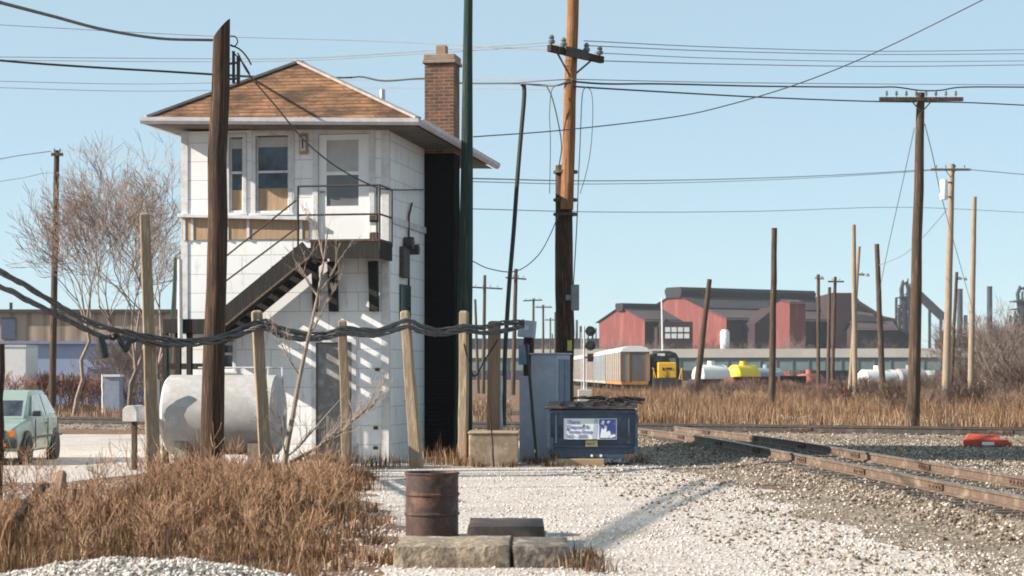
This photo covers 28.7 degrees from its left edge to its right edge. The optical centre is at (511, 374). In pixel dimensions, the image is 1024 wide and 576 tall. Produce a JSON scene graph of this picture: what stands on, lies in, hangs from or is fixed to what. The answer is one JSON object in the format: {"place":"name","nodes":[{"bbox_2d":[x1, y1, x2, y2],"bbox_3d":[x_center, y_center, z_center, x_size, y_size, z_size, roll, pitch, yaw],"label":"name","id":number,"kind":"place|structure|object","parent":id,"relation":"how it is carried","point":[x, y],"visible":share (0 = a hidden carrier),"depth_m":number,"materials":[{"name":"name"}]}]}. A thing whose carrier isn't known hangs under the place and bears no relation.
{"place":"outdoors","nodes":[
{"label":"outdoors","id":0,"kind":"place"},
{"bbox_2d":[0,0,1023,374],"label":"sky","id":1,"kind":"structure","parent":0,"point":[635,242],"materials":[{"name":"blue"}]},
{"bbox_2d":[3,375,1022,575],"bbox_3d":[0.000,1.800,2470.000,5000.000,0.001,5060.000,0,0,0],"label":"ground","id":2,"kind":"structure","parent":0,"point":[371,570],"depth_m":30.48,"materials":[{"name":"brown soil"}]},
{"bbox_2d":[0,344,4,511],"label":"wooden post","id":3,"kind":"object","parent":2,"relation":"on","point":[2,362],"visible":0.83,"depth_m":23.97,"materials":[{"name":"brown wood"}]},
{"bbox_2d":[4,345,37,389],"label":"box trailer","id":4,"kind":"object","parent":2,"relation":"on","point":[21,360],"visible":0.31,"depth_m":98.00,"materials":[{"name":"white paint"}]},
{"bbox_2d":[4,371,48,394],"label":"bare shrub","id":5,"kind":"object","parent":2,"relation":"on","point":[26,384],"visible":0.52,"depth_m":95.45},
{"bbox_2d":[49,148,62,409],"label":"utility pole","id":6,"kind":"object","parent":2,"relation":"on","point":[56,154],"visible":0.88,"depth_m":94.87,"materials":[{"name":"brown wood"}]},
{"bbox_2d":[4,167,117,414],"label":"bare tree","id":7,"kind":"object","parent":2,"relation":"on","point":[66,215],"visible":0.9,"depth_m":87.92,"materials":[{"name":"grey plant"}]},
{"bbox_2d":[29,371,108,411],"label":"bare shrub","id":8,"kind":"object","parent":2,"relation":"on","point":[70,385],"visible":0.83,"depth_m":96.82,"materials":[{"name":"plant"}]},
{"bbox_2d":[0,341,143,406],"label":"shed","id":9,"kind":"structure","parent":2,"relation":"on","point":[68,354],"depth_m":112.00,"materials":[{"name":"blue paint"}]},
{"bbox_2d":[0,303,177,379],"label":"warehouse","id":10,"kind":"structure","parent":2,"relation":"on","point":[24,324],"depth_m":150.00,"materials":[{"name":"metal"}]},
{"bbox_2d":[18,168,180,398],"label":"bare tree","id":11,"kind":"object","parent":2,"relation":"on","point":[158,360],"visible":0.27,"depth_m":91.93,"materials":[{"name":"grey plant"}]},
{"bbox_2d":[28,185,180,340],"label":"bare tree","id":12,"kind":"object","parent":2,"relation":"on","point":[91,269],"visible":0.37,"depth_m":124.42,"materials":[{"name":"grey plant"}]},
{"bbox_2d":[36,129,180,405],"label":"bare tree","id":13,"kind":"object","parent":2,"relation":"on","point":[137,209],"visible":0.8,"depth_m":87.86,"materials":[{"name":"grey plant"}]},
{"bbox_2d":[103,374,123,412],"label":"metal hut","id":14,"kind":"object","parent":2,"relation":"on","point":[113,389],"visible":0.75,"depth_m":94.00,"materials":[{"name":"paint"}]},
{"bbox_2d":[67,321,171,405],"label":"bare shrub","id":15,"kind":"object","parent":2,"relation":"on","point":[119,359],"visible":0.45,"depth_m":96.84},
{"bbox_2d":[78,340,171,405],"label":"bare shrub","id":16,"kind":"object","parent":2,"relation":"on","point":[116,367],"visible":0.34,"depth_m":99.93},
{"bbox_2d":[20,559,260,575],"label":"gravel heap","id":17,"kind":"object","parent":2,"relation":"on","point":[146,568],"visible":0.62,"depth_m":17.11,"materials":[{"name":"gravel"}]},
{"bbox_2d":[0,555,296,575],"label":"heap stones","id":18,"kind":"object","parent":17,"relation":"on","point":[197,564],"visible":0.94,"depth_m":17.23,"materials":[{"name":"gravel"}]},
{"bbox_2d":[140,212,160,469],"bbox_3d":[-6.194,-0.410,34.288,0.366,4.730,0.244,0,0,-12],"label":"cable post","id":19,"kind":"object","parent":2,"relation":"on","point":[151,403],"visible":0.82,"depth_m":34.20,"materials":[{"name":"wood"}]},
{"bbox_2d":[0,424,374,575],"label":"dry grass","id":20,"kind":"structure","parent":2,"relation":"on","point":[16,551],"depth_m":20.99,"materials":[{"name":"plant"}]},
{"bbox_2d":[289,370,393,462],"bbox_3d":[-2.902,0.750,35.403,1.940,1.668,0.962,0,0,-35],"label":"dead branch","id":21,"kind":"object","parent":20,"relation":"on","point":[341,431],"visible":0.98,"depth_m":35.38,"materials":[{"name":"brown plant"}]},
{"bbox_2d":[200,19,251,468],"bbox_3d":[-5.239,-2.277,36.607,0.962,8.463,0.446,0,0,0],"label":"wooden pole","id":22,"kind":"object","parent":2,"relation":"on","point":[213,389],"visible":0.98,"depth_m":36.45,"materials":[{"name":"brown wood"}]},
{"bbox_2d":[0,59,211,74],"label":"overhead wire","id":23,"kind":"object","parent":22,"relation":"attached to","point":[98,67],"visible":1,"depth_m":36.29,"materials":[{"name":"black rubber"}]},
{"bbox_2d":[0,1,212,40],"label":"overhead wire","id":24,"kind":"object","parent":22,"relation":"attached to","point":[84,24],"visible":1,"depth_m":31.53,"materials":[{"name":"metal"}]},
{"bbox_2d":[237,53,424,190],"bbox_3d":[-3.045,-4.796,39.838,0.999,2.256,7.245,0,0,26],"label":"overhead wire","id":25,"kind":"object","parent":22,"relation":"attached to","point":[267,96],"visible":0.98,"depth_m":38.53,"materials":[{"name":"black metal"}]},
{"bbox_2d":[251,310,271,472],"bbox_3d":[-4.343,0.419,34.795,0.371,3.074,0.237,0,0,-13],"label":"cable post","id":26,"kind":"object","parent":2,"relation":"on","point":[263,429],"visible":0.76,"depth_m":34.71,"materials":[{"name":"wood"}]},
{"bbox_2d":[53,395,514,421],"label":"field grass","id":27,"kind":"structure","parent":2,"relation":"on","point":[106,413],"depth_m":89.64,"materials":[{"name":"plant"}]},
{"bbox_2d":[249,197,365,473],"bbox_3d":[-3.208,-0.461,31.246,1.716,4.680,1.000,0,0,-32],"label":"bare sapling","id":28,"kind":"object","parent":2,"relation":"on","point":[286,446],"visible":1,"depth_m":31.23,"materials":[{"name":"brown plant"}]},
{"bbox_2d":[338,320,351,470],"bbox_3d":[-3.003,0.486,36.000,0.255,2.933,0.183,0,0,0],"label":"cable post","id":29,"kind":"object","parent":2,"relation":"on","point":[344,389],"visible":0.73,"depth_m":35.92,"materials":[{"name":"wood"}]},
{"bbox_2d":[473,275,501,393],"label":"utility pole","id":30,"kind":"object","parent":2,"relation":"on","point":[484,287],"visible":0.9,"depth_m":186.86,"materials":[{"name":"brown wood"}]},
{"bbox_2d":[3,434,1023,575],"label":"gravel lot","id":31,"kind":"structure","parent":2,"relation":"on","point":[77,449],"depth_m":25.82,"materials":[{"name":"gravel"}]},
{"bbox_2d":[3,390,61,464],"bbox_3d":[-10.520,1.103,41.227,1.880,1.545,3.825,0,0,0],"label":"parked car","id":32,"kind":"object","parent":31,"relation":"on","point":[32,415],"visible":0.9,"depth_m":40.82,"materials":[{"name":"green paint"}]},
{"bbox_2d":[122,405,144,469],"bbox_3d":[-7.092,1.240,37.632,0.300,1.320,0.535,0,0,12],"label":"mailbox","id":33,"kind":"object","parent":31,"relation":"on","point":[133,414],"visible":0.72,"depth_m":37.55,"materials":[{"name":"white metal"}]},
{"bbox_2d":[160,367,288,465],"bbox_3d":[-5.462,0.877,38.197,2.401,2.047,1.520,0,0,4],"label":"storage tank","id":34,"kind":"object","parent":31,"relation":"on","point":[180,408],"visible":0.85,"depth_m":37.56,"materials":[{"name":"metal"}]},
{"bbox_2d":[140,45,499,463],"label":"signal tower","id":35,"kind":"structure","parent":31,"relation":"on","point":[403,255],"depth_m":40.65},
{"bbox_2d":[227,133,248,214],"bbox_3d":[-5.628,-4.081,40.851,0.519,1.667,0.190,0,0,10],"label":"window","id":36,"kind":"structure","parent":35,"relation":"in","point":[236,148],"depth_m":40.88,"materials":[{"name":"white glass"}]},
{"bbox_2d":[249,131,294,215],"bbox_3d":[-4.877,-4.092,40.720,0.952,1.717,0.190,0,0,10],"label":"window","id":37,"kind":"structure","parent":35,"relation":"in","point":[274,172],"depth_m":40.75,"materials":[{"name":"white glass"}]},
{"bbox_2d":[311,338,355,453],"bbox_3d":[-3.596,0.444,40.521,0.932,2.346,0.120,0,0,10],"label":"boarded door","id":38,"kind":"structure","parent":35,"relation":"in","point":[328,375],"depth_m":40.54,"materials":[{"name":"wood"}]},
{"bbox_2d":[319,134,368,238],"bbox_3d":[-3.397,-3.786,40.452,1.059,2.139,0.128,0,0,10],"label":"door","id":39,"kind":"structure","parent":35,"relation":"in","point":[349,152],"depth_m":40.48,"materials":[{"name":"white paint"}]},
{"bbox_2d":[400,310,423,467],"bbox_3d":[-1.916,0.364,38.413,0.434,3.190,0.243,0,0,11],"label":"cable post","id":40,"kind":"object","parent":31,"relation":"on","point":[414,439],"visible":0.84,"depth_m":38.31,"materials":[{"name":"wood"}]},
{"bbox_2d":[0,284,524,358],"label":"cable bundle","id":41,"kind":"object","parent":40,"relation":"hanging from","point":[101,344],"visible":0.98,"depth_m":34.43,"materials":[{"name":"black rubber"}]},
{"bbox_2d":[0,268,524,342],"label":"cable bundle","id":42,"kind":"object","parent":40,"relation":"hanging from","point":[50,300],"visible":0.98,"depth_m":34.53,"materials":[{"name":"rubber"}]},
{"bbox_2d":[404,471,459,536],"bbox_3d":[-0.888,1.442,22.200,0.618,0.717,0.618,0,0,0],"label":"steel drum","id":43,"kind":"object","parent":31,"relation":"on","point":[432,504],"visible":0.94,"depth_m":21.95,"materials":[{"name":"metal"}]},
{"bbox_2d":[454,0,472,458],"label":"wooden pole","id":44,"kind":"object","parent":31,"relation":"on","point":[465,285],"visible":0.75,"depth_m":42.00,"materials":[{"name":"green wood"}]},
{"bbox_2d":[473,0,982,136],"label":"overhead wire","id":45,"kind":"object","parent":44,"relation":"hanging from","point":[739,101],"visible":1,"depth_m":47.73,"materials":[{"name":"black metal"}]},
{"bbox_2d":[458,310,468,464],"bbox_3d":[-0.961,0.342,39.603,0.190,3.216,0.189,0,0,14],"label":"cable post","id":46,"kind":"object","parent":31,"relation":"on","point":[463,427],"visible":0.81,"depth_m":39.52,"materials":[{"name":"wood"}]},
{"bbox_2d":[300,431,656,574],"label":"grass tufts","id":47,"kind":"object","parent":31,"relation":"on","point":[591,554],"visible":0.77,"depth_m":22.17,"materials":[{"name":"plant"}]},
{"bbox_2d":[394,536,569,567],"bbox_3d":[-0.281,1.742,19.123,1.673,0.337,1.175,0,0,0],"label":"concrete foundation","id":48,"kind":"object","parent":31,"relation":"on","point":[466,552],"visible":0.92,"depth_m":18.57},
{"bbox_2d":[468,430,518,466],"bbox_3d":[-0.359,1.510,39.575,1.007,0.780,1.190,0,0,0],"label":"concrete pedestal","id":49,"kind":"object","parent":31,"relation":"on","point":[505,442],"visible":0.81,"depth_m":39.00,"materials":[{"name":"concrete"}]},
{"bbox_2d":[487,321,500,429],"bbox_3d":[-0.373,0.428,41.001,0.287,3.048,0.264,0,0,0],"label":"cable post","id":50,"kind":"object","parent":31,"relation":"on","point":[493,389],"visible":0.64,"depth_m":40.89,"materials":[{"name":"beige wood"}]},
{"bbox_2d":[467,518,545,544],"bbox_3d":[-0.060,1.693,20.973,0.824,0.325,1.268,0,0,0],"label":"steel box","id":51,"kind":"object","parent":31,"relation":"on","point":[524,527],"visible":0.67,"depth_m":20.37,"materials":[{"name":"metal"}]},
{"bbox_2d":[517,320,536,375],"bbox_3d":[0.320,0.372,42.465,0.410,3.057,0.479,0,0,0],"label":"junction post","id":52,"kind":"object","parent":31,"relation":"on","point":[528,332],"visible":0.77,"depth_m":42.26,"materials":[{"name":"grey metal"}]},
{"bbox_2d":[525,344,537,459],"bbox_3d":[0.447,0.578,40.835,0.182,2.412,0.529,0,0,-27],"label":"drop cable","id":53,"kind":"object","parent":31,"relation":"on","point":[531,401],"visible":0.96,"depth_m":40.99,"materials":[{"name":"black rubber"}]},
{"bbox_2d":[519,353,571,460],"bbox_3d":[0.691,0.703,41.795,0.920,2.295,0.780,0,0,26],"label":"equipment cabinet","id":54,"kind":"object","parent":31,"relation":"on","point":[550,375],"visible":0.59,"depth_m":41.52,"materials":[{"name":"metal"}]},
{"bbox_2d":[547,0,603,400],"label":"utility pole","id":55,"kind":"object","parent":31,"relation":"on","point":[566,292],"visible":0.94,"depth_m":46.89,"materials":[{"name":"brown wood"}]},
{"bbox_2d":[5,25,542,49],"bbox_3d":[-5.985,-8.306,50.219,15.731,1.628,2.311,0,0,21],"label":"overhead wire","id":56,"kind":"object","parent":55,"relation":"attached to","point":[284,38],"visible":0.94,"depth_m":51.29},
{"bbox_2d":[17,42,548,58],"bbox_3d":[-6.032,-7.964,50.080,15.732,0.608,2.128,0,0,22],"label":"overhead wire","id":57,"kind":"object","parent":55,"relation":"attached to","point":[280,58],"visible":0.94,"depth_m":51.04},
{"bbox_2d":[13,44,561,61],"bbox_3d":[-5.941,-7.911,50.125,15.904,0.544,1.993,0,0,21],"label":"overhead wire","id":58,"kind":"object","parent":55,"relation":"attached to","point":[267,61],"visible":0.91,"depth_m":51.41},
{"bbox_2d":[230,74,569,86],"bbox_3d":[-2.071,-6.960,46.739,6.856,2.960,19.886,0,0,0],"label":"overhead wire","id":59,"kind":"object","parent":55,"relation":"attached to","point":[248,76],"visible":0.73,"depth_m":48.74,"materials":[{"name":"black rubber"}]},
{"bbox_2d":[502,85,525,425],"bbox_3d":[-0.067,-2.910,47.031,0.354,8.207,2.155,0,0,13],"label":"cable riser","id":60,"kind":"object","parent":59,"relation":"hanging from","point":[512,244],"visible":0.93,"depth_m":47.84,"materials":[{"name":"black rubber"}]},
{"bbox_2d":[572,79,1023,84],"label":"overhead wire","id":61,"kind":"object","parent":55,"relation":"attached to","point":[796,83],"visible":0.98,"depth_m":58.03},
{"bbox_2d":[604,60,1004,66],"bbox_3d":[9.929,-9.443,61.184,1.814,4.048,31.636,0,0,33],"label":"overhead wire","id":62,"kind":"object","parent":55,"relation":"attached to","point":[795,65],"visible":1,"depth_m":60.40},
{"bbox_2d":[545,401,637,458],"bbox_3d":[1.605,1.097,40.030,1.846,1.136,1.740,0,0,3],"label":"dumpster","id":63,"kind":"object","parent":31,"relation":"on","point":[584,430],"visible":1,"depth_m":39.32,"materials":[{"name":"blue paint"}]},
{"bbox_2d":[572,395,644,403],"bbox_3d":[1.944,0.505,39.846,1.467,0.171,1.122,0,0,0],"label":"brush heap","id":64,"kind":"object","parent":63,"relation":"on","point":[618,399],"visible":0.98,"depth_m":39.45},
{"bbox_2d":[506,269,525,394],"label":"utility pole","id":65,"kind":"object","parent":2,"relation":"on","point":[515,277],"visible":0.82,"depth_m":173.84,"materials":[{"name":"brown wood"}]},
{"bbox_2d":[59,423,1023,441],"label":"crossing ballast","id":66,"kind":"structure","parent":2,"relation":"on","point":[767,434],"depth_m":55.74,"materials":[{"name":"gravel"}]},
{"bbox_2d":[58,417,1023,435],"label":"railway track","id":67,"kind":"structure","parent":66,"relation":"on","point":[895,430],"depth_m":57.29,"materials":[{"name":"metal"}]},
{"bbox_2d":[59,422,1022,441],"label":"ballast stones","id":68,"kind":"object","parent":66,"relation":"on","point":[762,432],"visible":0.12,"depth_m":55.96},
{"bbox_2d":[578,326,595,400],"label":"railway signal","id":69,"kind":"object","parent":2,"relation":"on","point":[590,345],"visible":0.86,"depth_m":117.88,"materials":[{"name":"metal"}]},
{"bbox_2d":[593,349,610,388],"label":"autorack car","id":70,"kind":"object","parent":2,"relation":"on","point":[599,369],"visible":0.42,"depth_m":244.83,"materials":[{"name":"white paint"}]},
{"bbox_2d":[605,346,649,390],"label":"autorack car","id":71,"kind":"object","parent":2,"relation":"on","point":[628,364],"visible":0.8,"depth_m":206.41,"materials":[{"name":"white paint"}]},
{"bbox_2d":[596,303,683,348],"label":"steel mill hall","id":72,"kind":"structure","parent":2,"relation":"on","point":[630,323],"depth_m":567.75,"materials":[{"name":"metal"}]},
{"bbox_2d":[644,351,682,390],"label":"locomotive","id":73,"kind":"object","parent":2,"relation":"on","point":[664,368],"visible":0.78,"depth_m":205.91,"materials":[{"name":"black paint"}]},
{"bbox_2d":[659,322,692,380],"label":"loading shed","id":74,"kind":"structure","parent":2,"relation":"on","point":[680,334],"depth_m":552.00,"materials":[{"name":"black paint"}]},
{"bbox_2d":[692,279,711,399],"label":"wooden pole","id":75,"kind":"object","parent":2,"relation":"on","point":[699,365],"visible":0.81,"depth_m":120.86,"materials":[{"name":"brown wood"}]},
{"bbox_2d":[692,361,730,378],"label":"tank car","id":76,"kind":"object","parent":2,"relation":"on","point":[711,370],"visible":0.45,"depth_m":235.06,"materials":[{"name":"metal"}]},
{"bbox_2d":[728,361,759,376],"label":"tank car","id":77,"kind":"object","parent":2,"relation":"on","point":[742,369],"visible":0.52,"depth_m":248.87,"materials":[{"name":"metal"}]},
{"bbox_2d":[472,348,1022,376],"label":"highway overpass","id":78,"kind":"object","parent":2,"relation":"on","point":[805,359],"visible":0.23,"depth_m":398.22,"materials":[{"name":"concrete"}]},
{"bbox_2d":[657,287,846,379],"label":"steel mill hall","id":79,"kind":"structure","parent":2,"relation":"on","point":[741,315],"depth_m":617.31,"materials":[{"name":"metal"}]},
{"bbox_2d":[518,433,1023,573],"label":"ballast stones","id":80,"kind":"object","parent":2,"relation":"on","point":[920,517],"visible":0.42,"depth_m":27.25,"materials":[{"name":"gravel"}]},
{"bbox_2d":[768,228,776,403],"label":"wooden pole","id":81,"kind":"object","parent":2,"relation":"on","point":[772,358],"visible":0.87,"depth_m":95.88,"materials":[{"name":"brown wood"}]},
{"bbox_2d":[767,299,807,375],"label":"steel mill bay","id":82,"kind":"object","parent":2,"relation":"on","point":[790,318],"visible":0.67,"depth_m":576.90,"materials":[{"name":"metal"}]},
{"bbox_2d":[583,379,1023,426],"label":"field grass","id":83,"kind":"structure","parent":2,"relation":"on","point":[661,405],"depth_m":74.65,"materials":[{"name":"plant"}]},
{"bbox_2d":[814,274,823,385],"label":"lamp pole","id":84,"kind":"object","parent":2,"relation":"on","point":[817,277],"visible":0.95,"depth_m":169.88,"materials":[{"name":"brown wood"}]},
{"bbox_2d":[624,438,1023,575],"bbox_3d":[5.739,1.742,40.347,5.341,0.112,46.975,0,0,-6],"label":"curve ballast","id":85,"kind":"structure","parent":2,"relation":"on","point":[971,525],"depth_m":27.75,"materials":[{"name":"gravel"}]},
{"bbox_2d":[638,426,1023,521],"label":"railway track","id":86,"kind":"structure","parent":85,"relation":"on","point":[997,500],"depth_m":34.21,"materials":[{"name":"metal"}]},
{"bbox_2d":[828,277,843,386],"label":"utility pole","id":87,"kind":"object","parent":2,"relation":"on","point":[835,281],"visible":0.96,"depth_m":179.87,"materials":[{"name":"brown wood"}]},
{"bbox_2d":[851,225,857,396],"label":"wooden pole","id":88,"kind":"object","parent":2,"relation":"on","point":[854,334],"visible":0.87,"depth_m":129.86,"materials":[{"name":"grey wood"}]},
{"bbox_2d":[815,293,908,373],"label":"steel mill hall","id":89,"kind":"structure","parent":2,"relation":"on","point":[865,313],"depth_m":612.00,"materials":[{"name":"metal"}]},
{"bbox_2d":[844,321,897,377],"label":"steel mill annex","id":90,"kind":"object","parent":2,"relation":"on","point":[868,331],"visible":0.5,"depth_m":601.01,"materials":[{"name":"metal"}]},
{"bbox_2d":[874,244,885,393],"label":"wooden pole","id":91,"kind":"object","parent":2,"relation":"on","point":[879,321],"visible":0.81,"depth_m":139.84,"materials":[{"name":"brown wood"}]},
{"bbox_2d":[895,279,910,332],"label":"blast furnace","id":92,"kind":"object","parent":2,"relation":"on","point":[902,316],"visible":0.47,"depth_m":799.18,"materials":[{"name":"metal"}]},
{"bbox_2d":[870,379,936,413],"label":"bare shrub","id":93,"kind":"object","parent":2,"relation":"on","point":[900,396],"visible":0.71,"depth_m":77.69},
{"bbox_2d":[794,439,1023,476],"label":"yard ballast","id":94,"kind":"structure","parent":2,"relation":"on","point":[928,446],"depth_m":48.52,"materials":[{"name":"gravel"}]},
{"bbox_2d":[781,438,1023,473],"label":"ballast stones","id":95,"kind":"object","parent":94,"relation":"on","point":[1009,462],"visible":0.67,"depth_m":46.29,"materials":[{"name":"gravel"}]},
{"bbox_2d":[963,433,1011,445],"bbox_3d":[11.870,1.630,49.969,1.170,0.299,0.550,0,0,10],"label":"track derail","id":96,"kind":"object","parent":94,"relation":"on","point":[969,439],"visible":0.99,"depth_m":49.81,"materials":[{"name":"metal"}]},
{"bbox_2d":[879,91,962,425],"bbox_3d":[13.158,-3.584,64.480,2.701,11.079,0.477,0,0,0],"label":"utility pole","id":97,"kind":"object","parent":2,"relation":"on","point":[914,362],"visible":0.98,"depth_m":64.35,"materials":[{"name":"brown wood"}]},
{"bbox_2d":[572,81,1023,90],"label":"overhead wire","id":98,"kind":"object","parent":97,"relation":"attached to","point":[793,86],"visible":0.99,"depth_m":57.82,"materials":[{"name":"black rubber"}]},
{"bbox_2d":[572,86,1023,105],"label":"overhead wire","id":99,"kind":"object","parent":97,"relation":"attached to","point":[784,98],"visible":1,"depth_m":56.55,"materials":[{"name":"black rubber"}]},
{"bbox_2d":[930,164,970,396],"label":"utility pole","id":100,"kind":"object","parent":2,"relation":"on","point":[947,191],"visible":0.97,"depth_m":119.82,"materials":[{"name":"brown wood"}]},
{"bbox_2d":[473,169,931,180],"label":"overhead wire","id":101,"kind":"object","parent":100,"relation":"attached to","point":[679,180],"visible":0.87,"depth_m":92.50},
{"bbox_2d":[950,272,966,386],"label":"lamp pole","id":102,"kind":"object","parent":2,"relation":"on","point":[957,278],"visible":0.84,"depth_m":149.89,"materials":[{"name":"brown wood"}]},
{"bbox_2d":[942,376,991,413],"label":"bare shrub","id":103,"kind":"object","parent":2,"relation":"on","point":[973,392],"visible":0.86,"depth_m":79.68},
{"bbox_2d":[921,297,1023,391],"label":"bare shrub","id":104,"kind":"object","parent":2,"relation":"on","point":[1008,330],"visible":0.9,"depth_m":143.68,"materials":[{"name":"plant"}]},
{"bbox_2d":[968,197,976,394],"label":"wooden pole","id":105,"kind":"object","parent":2,"relation":"on","point":[971,342],"visible":0.86,"depth_m":139.84,"materials":[{"name":"grey wood"}]},
{"bbox_2d":[924,317,1023,388],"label":"bare shrub","id":106,"kind":"object","parent":2,"relation":"on","point":[960,346],"visible":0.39,"depth_m":155.49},
{"bbox_2d":[939,313,1023,392],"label":"bare shrub","id":107,"kind":"object","parent":2,"relation":"on","point":[994,335],"visible":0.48,"depth_m":149.97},
{"bbox_2d":[980,350,1023,393],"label":"bare shrub","id":108,"kind":"object","parent":2,"relation":"on","point":[1013,372],"visible":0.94,"depth_m":133.64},
{"bbox_2d":[472,326,598,379],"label":"mill building","id":109,"kind":"structure","parent":0,"point":[538,341],"depth_m":650.00,"materials":[{"name":"metal"}]},
{"bbox_2d":[922,292,943,347],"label":"conveyor","id":110,"kind":"object","parent":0,"point":[933,308],"visible":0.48,"depth_m":788.50,"materials":[{"name":"metal"}]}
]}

